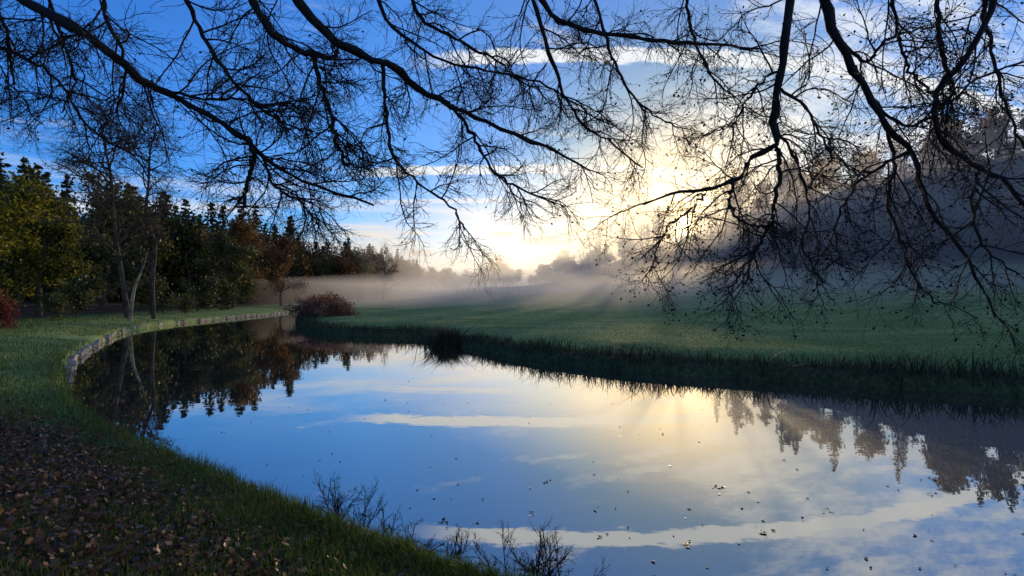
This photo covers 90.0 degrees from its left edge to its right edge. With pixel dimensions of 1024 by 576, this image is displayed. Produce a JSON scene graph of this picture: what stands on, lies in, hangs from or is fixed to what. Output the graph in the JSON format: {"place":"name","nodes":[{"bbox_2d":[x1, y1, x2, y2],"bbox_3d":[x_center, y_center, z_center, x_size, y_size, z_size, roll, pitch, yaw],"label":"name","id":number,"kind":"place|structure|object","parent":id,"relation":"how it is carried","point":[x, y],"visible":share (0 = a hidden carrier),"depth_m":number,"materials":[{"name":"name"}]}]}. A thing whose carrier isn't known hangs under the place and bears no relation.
{"place":"outdoors","nodes":[
{"label":"outdoors","id":0,"kind":"place"},
{"bbox_2d":[0,155,1023,575],"bbox_3d":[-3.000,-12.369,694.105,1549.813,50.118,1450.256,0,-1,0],"label":"meadow ground","id":1,"kind":"structure","parent":0,"point":[594,287],"depth_m":33.04,"materials":[{"name":"green plant"}]},
{"bbox_2d":[0,289,24,328],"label":"red shrub","id":2,"kind":"object","parent":1,"relation":"on","point":[5,314],"visible":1,"depth_m":25.32,"materials":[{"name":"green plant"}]},
{"bbox_2d":[0,282,26,308],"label":"hawthorn shrub","id":3,"kind":"object","parent":1,"relation":"on","point":[15,298],"visible":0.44,"depth_m":28.02,"materials":[{"name":"green plant"}]},
{"bbox_2d":[0,152,66,301],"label":"yellow green tree","id":4,"kind":"object","parent":1,"relation":"on","point":[10,211],"visible":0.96,"depth_m":33.98,"materials":[{"name":"green plant"}]},
{"bbox_2d":[0,192,101,316],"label":"yellow green tree","id":5,"kind":"object","parent":1,"relation":"on","point":[67,234],"visible":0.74,"depth_m":38.20,"materials":[{"name":"green plant"}]},
{"bbox_2d":[32,290,75,320],"bbox_3d":[-29.371,1.257,33.138,1.962,2.239,2.504,0,-1,0],"label":"hawthorn shrub","id":6,"kind":"object","parent":1,"relation":"on","point":[54,300],"visible":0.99,"depth_m":32.76,"materials":[{"name":"green plant"}]},
{"bbox_2d":[56,276,110,317],"bbox_3d":[-30.510,0.854,36.074,3.714,3.456,3.327,0,-1,0],"label":"hawthorn shrub","id":7,"kind":"object","parent":1,"relation":"on","point":[80,293],"visible":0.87,"depth_m":35.83,"materials":[{"name":"green plant"}]},
{"bbox_2d":[22,73,168,317],"bbox_3d":[-29.892,-6.428,37.381,8.316,17.832,8.618,0,-1,-31],"label":"bare beech tree","id":8,"kind":"object","parent":1,"relation":"on","point":[116,251],"visible":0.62,"depth_m":37.57,"materials":[{"name":"brown plant"}]},
{"bbox_2d":[33,167,159,309],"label":"broadleaf tree","id":9,"kind":"object","parent":1,"relation":"on","point":[110,256],"visible":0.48,"depth_m":49.83,"materials":[{"name":"green plant"}]},
{"bbox_2d":[106,242,167,320],"bbox_3d":[-26.512,-0.582,36.631,3.010,5.940,3.550,0,-1,0],"label":"leaning birch tree","id":10,"kind":"object","parent":1,"relation":"on","point":[130,311],"visible":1,"depth_m":36.56,"materials":[{"name":"grey plant"}]},
{"bbox_2d":[100,99,186,318],"bbox_3d":[-28.399,-6.184,39.841,6.686,17.170,6.883,0,-1,0],"label":"bare beech tree","id":11,"kind":"object","parent":1,"relation":"on","point":[152,289],"visible":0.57,"depth_m":39.84,"materials":[{"name":"brown plant"}]},
{"bbox_2d":[117,273,186,314],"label":"hawthorn shrub","id":12,"kind":"object","parent":1,"relation":"on","point":[143,293],"visible":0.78,"depth_m":43.84,"materials":[{"name":"green plant"}]},
{"bbox_2d":[64,311,288,381],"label":"stone canal wall","id":13,"kind":"structure","parent":1,"relation":"on","point":[72,362],"depth_m":24.88,"materials":[{"name":"grey stone"}]},
{"bbox_2d":[171,293,198,313],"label":"hawthorn shrub","id":14,"kind":"object","parent":1,"relation":"on","point":[186,304],"visible":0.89,"depth_m":46.76,"materials":[{"name":"green plant"}]},
{"bbox_2d":[174,274,221,311],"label":"hawthorn shrub","id":15,"kind":"object","parent":1,"relation":"on","point":[205,288],"visible":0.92,"depth_m":51.96,"materials":[{"name":"green plant"}]},
{"bbox_2d":[0,140,426,303],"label":"mixed woodland","id":16,"kind":"object","parent":1,"relation":"on","point":[354,279],"visible":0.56,"depth_m":85.16,"materials":[{"name":"green plant"}]},
{"bbox_2d":[197,270,245,309],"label":"hawthorn shrub","id":17,"kind":"object","parent":1,"relation":"on","point":[224,288],"visible":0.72,"depth_m":57.79,"materials":[{"name":"green plant"}]},
{"bbox_2d":[185,231,263,306],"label":"broadleaf tree","id":18,"kind":"object","parent":1,"relation":"on","point":[239,266],"visible":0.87,"depth_m":63.85,"materials":[{"name":"green plant"}]},
{"bbox_2d":[197,213,268,306],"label":"autumn tree","id":19,"kind":"object","parent":1,"relation":"on","point":[249,236],"visible":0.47,"depth_m":69.19,"materials":[{"name":"brown plant"}]},
{"bbox_2d":[0,391,488,575],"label":"fallen leaves","id":20,"kind":"object","parent":1,"relation":"on","point":[44,511],"visible":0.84,"depth_m":4.35,"materials":[{"name":"brown plant"}]},
{"bbox_2d":[0,311,554,575],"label":"towpath grass","id":21,"kind":"structure","parent":1,"relation":"on","point":[451,566],"depth_m":4.41,"materials":[{"name":"green plant"}]},
{"bbox_2d":[246,232,312,305],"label":"autumn tree","id":22,"kind":"object","parent":1,"relation":"on","point":[270,270],"visible":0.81,"depth_m":79.00,"materials":[{"name":"brown plant"}]},
{"bbox_2d":[279,290,361,317],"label":"russet shrub","id":23,"kind":"object","parent":1,"relation":"on","point":[326,306],"visible":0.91,"depth_m":42.40,"materials":[{"name":"red plant"}]},
{"bbox_2d":[312,467,371,520],"bbox_3d":[-1.788,2.126,5.069,0.846,0.599,0.472,-1,-1,40],"label":"dead willowherb plant","id":24,"kind":"object","parent":1,"relation":"on","point":[338,502],"visible":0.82,"depth_m":5.01,"materials":[{"name":"brown plant"}]},
{"bbox_2d":[313,475,386,527],"bbox_3d":[-1.567,2.122,4.748,0.741,0.615,0.871,0,-1,-25],"label":"dead willowherb plant","id":25,"kind":"object","parent":1,"relation":"on","point":[368,516],"visible":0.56,"depth_m":4.81,"materials":[{"name":"brown plant"}]},
{"bbox_2d":[364,241,401,300],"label":"bare oak tree","id":26,"kind":"object","parent":1,"relation":"on","point":[386,278],"visible":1,"depth_m":134.54,"materials":[{"name":"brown plant"}]},
{"bbox_2d":[375,500,416,544],"bbox_3d":[-1.184,2.200,4.584,0.800,0.462,0.490,-1,-1,43],"label":"dead willowherb plant","id":27,"kind":"object","parent":1,"relation":"on","point":[384,525],"visible":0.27,"depth_m":4.72,"materials":[{"name":"brown plant"}]},
{"bbox_2d":[382,512,451,558],"bbox_3d":[-0.809,2.186,4.306,0.424,0.457,0.695,1,-1,-33],"label":"dead willowherb plant","id":28,"kind":"object","parent":1,"relation":"on","point":[440,545],"visible":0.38,"depth_m":4.32,"materials":[{"name":"brown plant"}]},
{"bbox_2d":[0,0,849,300],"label":"overhanging beech tree","id":29,"kind":"object","parent":1,"relation":"on","point":[308,108],"visible":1,"depth_m":5.15,"materials":[{"name":"brown plant"}]},
{"bbox_2d":[416,523,473,562],"bbox_3d":[-0.503,2.190,4.246,0.390,0.447,0.544,-1,-1,34],"label":"dead willowherb plant","id":30,"kind":"object","parent":1,"relation":"on","point":[459,545],"visible":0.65,"depth_m":4.27,"materials":[{"name":"brown plant"}]},
{"bbox_2d":[457,287,518,293],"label":"field fence","id":31,"kind":"object","parent":1,"relation":"on","point":[507,289],"visible":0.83,"depth_m":149.89,"materials":[{"name":"brown wood"}]},
{"bbox_2d":[465,519,576,575],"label":"dead willowherb plant","id":32,"kind":"object","parent":1,"relation":"on","point":[504,547],"visible":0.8,"depth_m":3.95,"materials":[{"name":"brown plant"}]},
{"bbox_2d":[399,238,643,292],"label":"distant treeline","id":33,"kind":"object","parent":1,"relation":"on","point":[562,268],"visible":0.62,"depth_m":277.81,"materials":[{"name":"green plant"}]},
{"bbox_2d":[495,523,561,575],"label":"dead willowherb plant","id":34,"kind":"object","parent":1,"relation":"on","point":[543,558],"visible":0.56,"depth_m":4.17,"materials":[{"name":"brown plant"}]},
{"bbox_2d":[504,516,609,575],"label":"dead willowherb plant","id":35,"kind":"object","parent":1,"relation":"on","point":[550,560],"visible":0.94,"depth_m":3.84,"materials":[{"name":"brown plant"}]},
{"bbox_2d":[292,311,1023,395],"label":"bankside rough grass","id":36,"kind":"structure","parent":1,"relation":"on","point":[547,346],"depth_m":14.46,"materials":[{"name":"green plant"}]},
{"bbox_2d":[315,287,1023,369],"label":"meadow grass","id":37,"kind":"structure","parent":1,"relation":"on","point":[875,342],"depth_m":21.97,"materials":[{"name":"green plant"}]},
{"bbox_2d":[577,96,1023,276],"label":"hillside woodland","id":38,"kind":"object","parent":1,"relation":"on","point":[991,134],"visible":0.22,"depth_m":143.99,"materials":[{"name":"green plant"}]},
{"bbox_2d":[580,0,1023,366],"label":"overhanging beech tree","id":39,"kind":"object","parent":1,"relation":"on","point":[936,104],"visible":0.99,"depth_m":5.07,"materials":[{"name":"brown plant"}]},
{"bbox_2d":[0,0,1023,291],"label":"sky","id":40,"kind":"structure","parent":0,"point":[175,20],"materials":[{"name":"blue"}]},
{"bbox_2d":[67,305,1023,575],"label":"canal water","id":41,"kind":"structure","parent":0,"point":[243,393],"depth_m":7.68,"materials":[{"name":"blue liquid"}]},
{"bbox_2d":[400,323,504,348],"bbox_3d":[-3.090,2.020,23.169,5.931,1.227,4.886,1,-1,-36],"label":"reed tussock","id":42,"kind":"object","parent":41,"relation":"in","point":[444,339],"visible":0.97,"depth_m":22.60,"materials":[{"name":"green plant"}]},
{"bbox_2d":[161,344,1023,575],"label":"floating leaves","id":43,"kind":"object","parent":41,"relation":"on","point":[715,486],"visible":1,"depth_m":5.43,"materials":[{"name":"brown plant"}]}
]}

